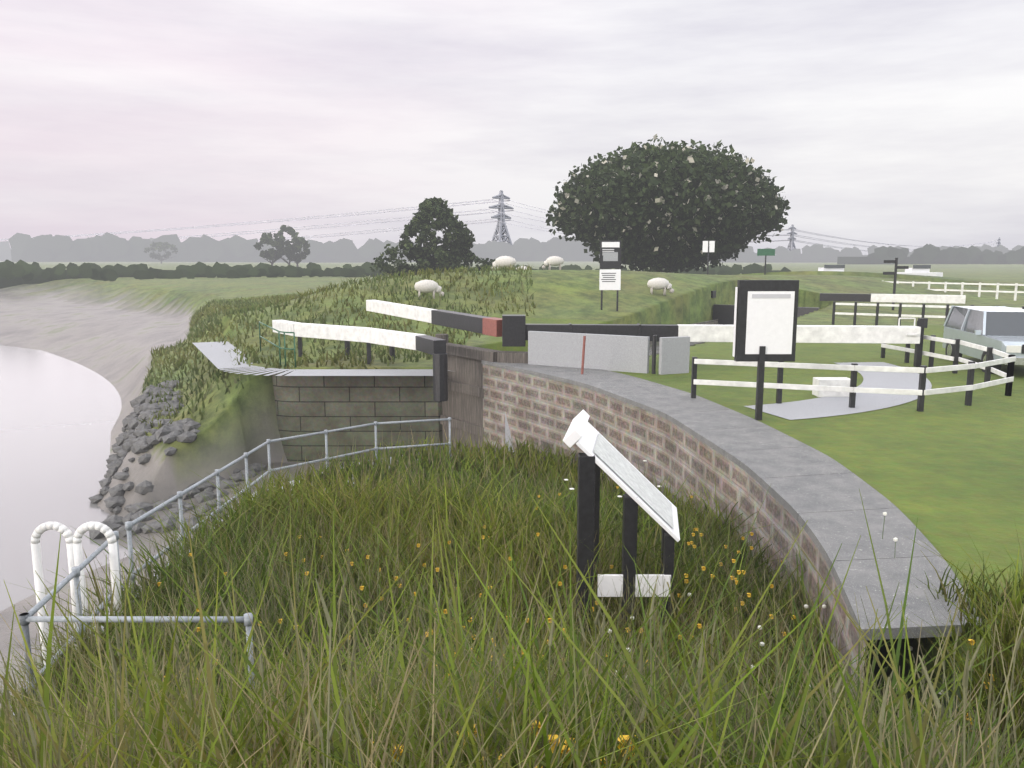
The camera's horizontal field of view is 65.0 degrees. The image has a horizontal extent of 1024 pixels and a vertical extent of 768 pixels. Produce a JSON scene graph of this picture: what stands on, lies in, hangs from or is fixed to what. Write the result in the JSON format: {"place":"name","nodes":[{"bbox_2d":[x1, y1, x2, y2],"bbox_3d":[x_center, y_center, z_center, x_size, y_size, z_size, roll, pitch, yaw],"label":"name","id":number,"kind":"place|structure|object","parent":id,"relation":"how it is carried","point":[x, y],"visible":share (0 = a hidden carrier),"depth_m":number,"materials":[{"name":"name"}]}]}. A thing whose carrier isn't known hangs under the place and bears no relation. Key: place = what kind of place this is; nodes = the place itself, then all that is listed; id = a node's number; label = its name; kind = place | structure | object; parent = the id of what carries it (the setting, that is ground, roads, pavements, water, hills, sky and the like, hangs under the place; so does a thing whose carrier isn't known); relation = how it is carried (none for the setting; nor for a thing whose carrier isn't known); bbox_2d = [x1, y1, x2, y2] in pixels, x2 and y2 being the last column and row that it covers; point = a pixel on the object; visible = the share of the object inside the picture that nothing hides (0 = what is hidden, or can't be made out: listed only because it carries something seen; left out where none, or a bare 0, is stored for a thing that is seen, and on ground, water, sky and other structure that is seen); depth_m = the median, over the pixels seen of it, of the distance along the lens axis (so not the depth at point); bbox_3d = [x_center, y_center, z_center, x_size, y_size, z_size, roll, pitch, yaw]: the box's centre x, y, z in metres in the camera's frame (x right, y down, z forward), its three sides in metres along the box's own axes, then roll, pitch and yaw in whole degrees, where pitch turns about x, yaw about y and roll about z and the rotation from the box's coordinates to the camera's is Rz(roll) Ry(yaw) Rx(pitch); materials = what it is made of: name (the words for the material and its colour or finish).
{"place":"outdoors","nodes":[
{"label":"outdoors","id":0,"kind":"place"},
{"bbox_2d":[0,345,138,611],"bbox_3d":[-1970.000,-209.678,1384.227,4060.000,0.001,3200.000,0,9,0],"label":"river","id":1,"kind":"structure","parent":0,"point":[59,416],"depth_m":28.56,"materials":[{"name":"grey liquid"}]},
{"bbox_2d":[435,334,527,454],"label":"lock gates","id":2,"kind":"object","parent":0,"point":[462,406],"visible":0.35,"depth_m":22.99,"materials":[{"name":"wood"}]},
{"bbox_2d":[0,261,1023,746],"bbox_3d":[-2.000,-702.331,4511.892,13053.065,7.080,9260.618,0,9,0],"label":"terrain","id":3,"kind":"structure","parent":0,"point":[944,471],"depth_m":24.40,"materials":[{"name":"green plant"}]},
{"bbox_2d":[31,522,122,664],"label":"ladder hoops","id":4,"kind":"object","parent":3,"relation":"on","point":[74,549],"visible":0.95,"depth_m":7.71,"materials":[{"name":"white paint"}]},
{"bbox_2d":[143,241,177,262],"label":"tree","id":5,"kind":"object","parent":3,"relation":"on","point":[159,246],"depth_m":393.01,"materials":[{"name":"green plant"}]},
{"bbox_2d":[89,380,265,539],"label":"riprap rocks","id":6,"kind":"object","parent":3,"relation":"on","point":[139,441],"visible":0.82,"depth_m":22.78,"materials":[{"name":"grey stone"}]},
{"bbox_2d":[19,417,450,697],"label":"handrails","id":7,"kind":"object","parent":3,"relation":"on","point":[26,618],"visible":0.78,"depth_m":7.91,"materials":[{"name":"metal"}]},
{"bbox_2d":[253,232,285,265],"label":"tree","id":8,"kind":"object","parent":3,"relation":"on","point":[267,239],"depth_m":205.74,"materials":[{"name":"green plant"}]},
{"bbox_2d":[259,321,295,366],"bbox_3d":[-7.862,-1.347,26.269,0.338,1.072,4.784,-5,10,-29],"label":"metal railing","id":9,"kind":"object","parent":3,"relation":"on","point":[279,347],"visible":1,"depth_m":24.64,"materials":[{"name":"green paint"}]},
{"bbox_2d":[275,225,298,264],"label":"tree","id":10,"kind":"object","parent":3,"relation":"on","point":[291,231],"depth_m":210.36,"materials":[{"name":"green plant"}]},
{"bbox_2d":[282,235,310,266],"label":"tree","id":11,"kind":"object","parent":3,"relation":"on","point":[296,257],"depth_m":208.12,"materials":[{"name":"green plant"}]},
{"bbox_2d":[193,341,454,375],"bbox_3d":[-7.663,-0.774,26.050,14.223,0.001,5.172,7,11,37],"label":"concrete coping","id":12,"kind":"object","parent":3,"relation":"on","point":[217,355],"depth_m":23.86,"materials":[{"name":"concrete"}]},
{"bbox_2d":[344,341,394,359],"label":"bollards","id":13,"kind":"object","parent":3,"relation":"on","point":[391,349],"visible":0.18,"depth_m":26.14,"materials":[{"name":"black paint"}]},
{"bbox_2d":[370,242,464,277],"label":"bush","id":14,"kind":"object","parent":3,"relation":"on","point":[400,265],"depth_m":70.41,"materials":[{"name":"green plant"}]},
{"bbox_2d":[414,280,443,298],"bbox_3d":[-3.679,-4.225,35.804,1.329,0.850,0.600,-2,9,-11],"label":"sheep","id":15,"kind":"object","parent":3,"relation":"on","point":[425,286],"visible":0.98,"depth_m":35.59},
{"bbox_2d":[398,196,475,268],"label":"alder tree","id":16,"kind":"object","parent":3,"relation":"on","point":[457,236],"depth_m":72.15,"materials":[{"name":"green plant"}]},
{"bbox_2d":[441,252,494,270],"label":"bush","id":17,"kind":"object","parent":3,"relation":"on","point":[469,258],"visible":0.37,"depth_m":72.46,"materials":[{"name":"green plant"}]},
{"bbox_2d":[271,319,717,461],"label":"stone block wall","id":18,"kind":"structure","parent":3,"relation":"on","point":[313,404],"depth_m":24.11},
{"bbox_2d":[489,190,513,244],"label":"pylon","id":19,"kind":"object","parent":3,"relation":"on","point":[501,229],"visible":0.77,"depth_m":880.24,"materials":[{"name":"metal"}]},
{"bbox_2d":[0,199,997,250],"bbox_3d":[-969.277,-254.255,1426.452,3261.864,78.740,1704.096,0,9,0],"label":"power lines","id":20,"kind":"object","parent":19,"relation":"attached to","point":[408,220],"visible":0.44,"depth_m":972.06,"materials":[{"name":"grey metal"}]},
{"bbox_2d":[492,256,515,268],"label":"sheep","id":21,"kind":"object","parent":3,"relation":"on","point":[502,261],"visible":0.62,"depth_m":43.28},
{"bbox_2d":[0,264,1023,767],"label":"long grass","id":22,"kind":"structure","parent":3,"relation":"on","point":[384,514],"depth_m":4.89,"materials":[{"name":"green plant"}]},
{"bbox_2d":[0,232,1023,288],"bbox_3d":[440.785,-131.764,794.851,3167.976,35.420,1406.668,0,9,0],"label":"treeline","id":23,"kind":"object","parent":3,"relation":"on","point":[105,247],"visible":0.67,"depth_m":553.06,"materials":[{"name":"green plant"}]},
{"bbox_2d":[0,460,1023,767],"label":"grass blades","id":24,"kind":"object","parent":3,"relation":"on","point":[640,666],"visible":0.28,"depth_m":2.48,"materials":[{"name":"plant"}]},
{"bbox_2d":[542,256,563,269],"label":"sheep","id":25,"kind":"object","parent":3,"relation":"on","point":[554,261],"visible":0.9,"depth_m":43.34},
{"bbox_2d":[272,300,920,401],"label":"lock gate beams","id":26,"kind":"structure","parent":3,"relation":"on","point":[511,330],"depth_m":21.37,"materials":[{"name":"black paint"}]},
{"bbox_2d":[528,331,689,374],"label":"flood panels","id":27,"kind":"object","parent":3,"relation":"on","point":[619,353],"visible":0.73,"depth_m":20.13,"materials":[{"name":"metal"}]},
{"bbox_2d":[599,240,620,310],"bbox_3d":[4.350,-4.710,35.678,0.936,3.282,0.125,0,9,0],"label":"tall sign","id":28,"kind":"object","parent":3,"relation":"on","point":[610,266],"visible":0.94,"depth_m":35.56,"materials":[{"name":"white paint"}]},
{"bbox_2d":[563,410,679,651],"bbox_3d":[1.114,1.554,8.113,1.286,2.453,1.018,0,9,0],"label":"info lectern","id":29,"kind":"object","parent":3,"relation":"on","point":[620,470],"visible":0.6,"depth_m":7.67,"materials":[{"name":"black paint"}]},
{"bbox_2d":[647,278,673,294],"bbox_3d":[7.358,-4.832,39.731,1.333,0.853,0.602,0,9,0],"label":"sheep","id":30,"kind":"object","parent":3,"relation":"on","point":[659,283],"visible":1,"depth_m":39.55},
{"bbox_2d":[545,134,790,272],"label":"chestnut tree","id":31,"kind":"object","parent":3,"relation":"on","point":[675,205],"depth_m":64.35,"materials":[{"name":"green plant"}]},
{"bbox_2d":[483,364,866,711],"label":"retaining wall","id":32,"kind":"structure","parent":3,"relation":"on","point":[547,409],"depth_m":14.67,"materials":[{"name":"brick"}]},
{"bbox_2d":[482,360,981,639],"bbox_3d":[2.466,0.548,14.757,3.327,0.090,17.445,-2,9,-12],"label":"wall coping","id":33,"kind":"object","parent":32,"relation":"on","point":[819,491],"depth_m":9.18,"materials":[{"name":"concrete"}]},
{"bbox_2d":[732,280,798,419],"bbox_3d":[4.374,-0.579,13.940,1.056,2.430,0.165,0,9,0],"label":"noticeboard","id":34,"kind":"object","parent":3,"relation":"on","point":[765,319],"visible":1,"depth_m":13.82,"materials":[{"name":"black paint"}]},
{"bbox_2d":[787,224,796,250],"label":"pylon","id":35,"kind":"object","parent":3,"relation":"on","point":[791,244],"visible":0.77,"depth_m":589.57,"materials":[{"name":"metal"}]},
{"bbox_2d":[702,241,908,309],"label":"signs","id":36,"kind":"object","parent":3,"relation":"on","point":[760,252],"visible":0.8,"depth_m":54.19,"materials":[{"name":"white paint"}]},
{"bbox_2d":[745,362,931,419],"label":"paved path","id":37,"kind":"structure","parent":3,"relation":"on","point":[820,407],"depth_m":15.93,"materials":[{"name":"concrete"}]},
{"bbox_2d":[711,291,965,324],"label":"head gates","id":38,"kind":"object","parent":3,"relation":"on","point":[723,314],"visible":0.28,"depth_m":40.04,"materials":[{"name":"black paint"}]},
{"bbox_2d":[691,335,1015,411],"bbox_3d":[8.608,-0.381,17.914,9.765,0.890,4.460,-9,12,-44],"label":"post-and-rail fence","id":39,"kind":"object","parent":3,"relation":"on","point":[921,392],"visible":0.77,"depth_m":15.50,"materials":[{"name":"black paint"}]},
{"bbox_2d":[818,265,942,276],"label":"boats","id":40,"kind":"object","parent":3,"relation":"on","point":[920,270],"visible":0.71,"depth_m":90.35,"materials":[{"name":"white paint"}]},
{"bbox_2d":[812,301,1023,396],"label":"lockside furniture","id":41,"kind":"object","parent":3,"relation":"on","point":[922,322],"visible":0.66,"depth_m":20.93,"materials":[{"name":"white paint"}]},
{"bbox_2d":[885,281,1023,300],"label":"white fence","id":42,"kind":"object","parent":3,"relation":"on","point":[997,291],"visible":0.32,"depth_m":52.13,"materials":[{"name":"white paint"}]},
{"bbox_2d":[942,306,1023,373],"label":"car","id":43,"kind":"object","parent":3,"relation":"on","point":[1000,328],"visible":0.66,"depth_m":20.41,"materials":[{"name":"paint"}]},
{"bbox_2d":[0,0,1023,254],"label":"sky","id":44,"kind":"structure","parent":0,"point":[897,122],"materials":[{"name":"white"}]},
{"bbox_2d":[649,342,701,354],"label":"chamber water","id":45,"kind":"structure","parent":0,"point":[657,349],"depth_m":36.01,"materials":[{"name":"grey liquid"}]},
{"bbox_3d":[-2.453,3.484,8.386,4.685,5.321,27.492,0,9,0],"label":"river wall","id":46,"kind":"object","parent":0,"visible":0},
{"bbox_2d":[11,413,513,718],"bbox_3d":[-3.307,2.396,8.504,4.969,3.269,27.999,1,9,9],"label":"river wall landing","id":47,"kind":"object","parent":46,"relation":"on","point":[507,434],"visible":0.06,"depth_m":21.15,"materials":[{"name":"concrete"}]}
]}

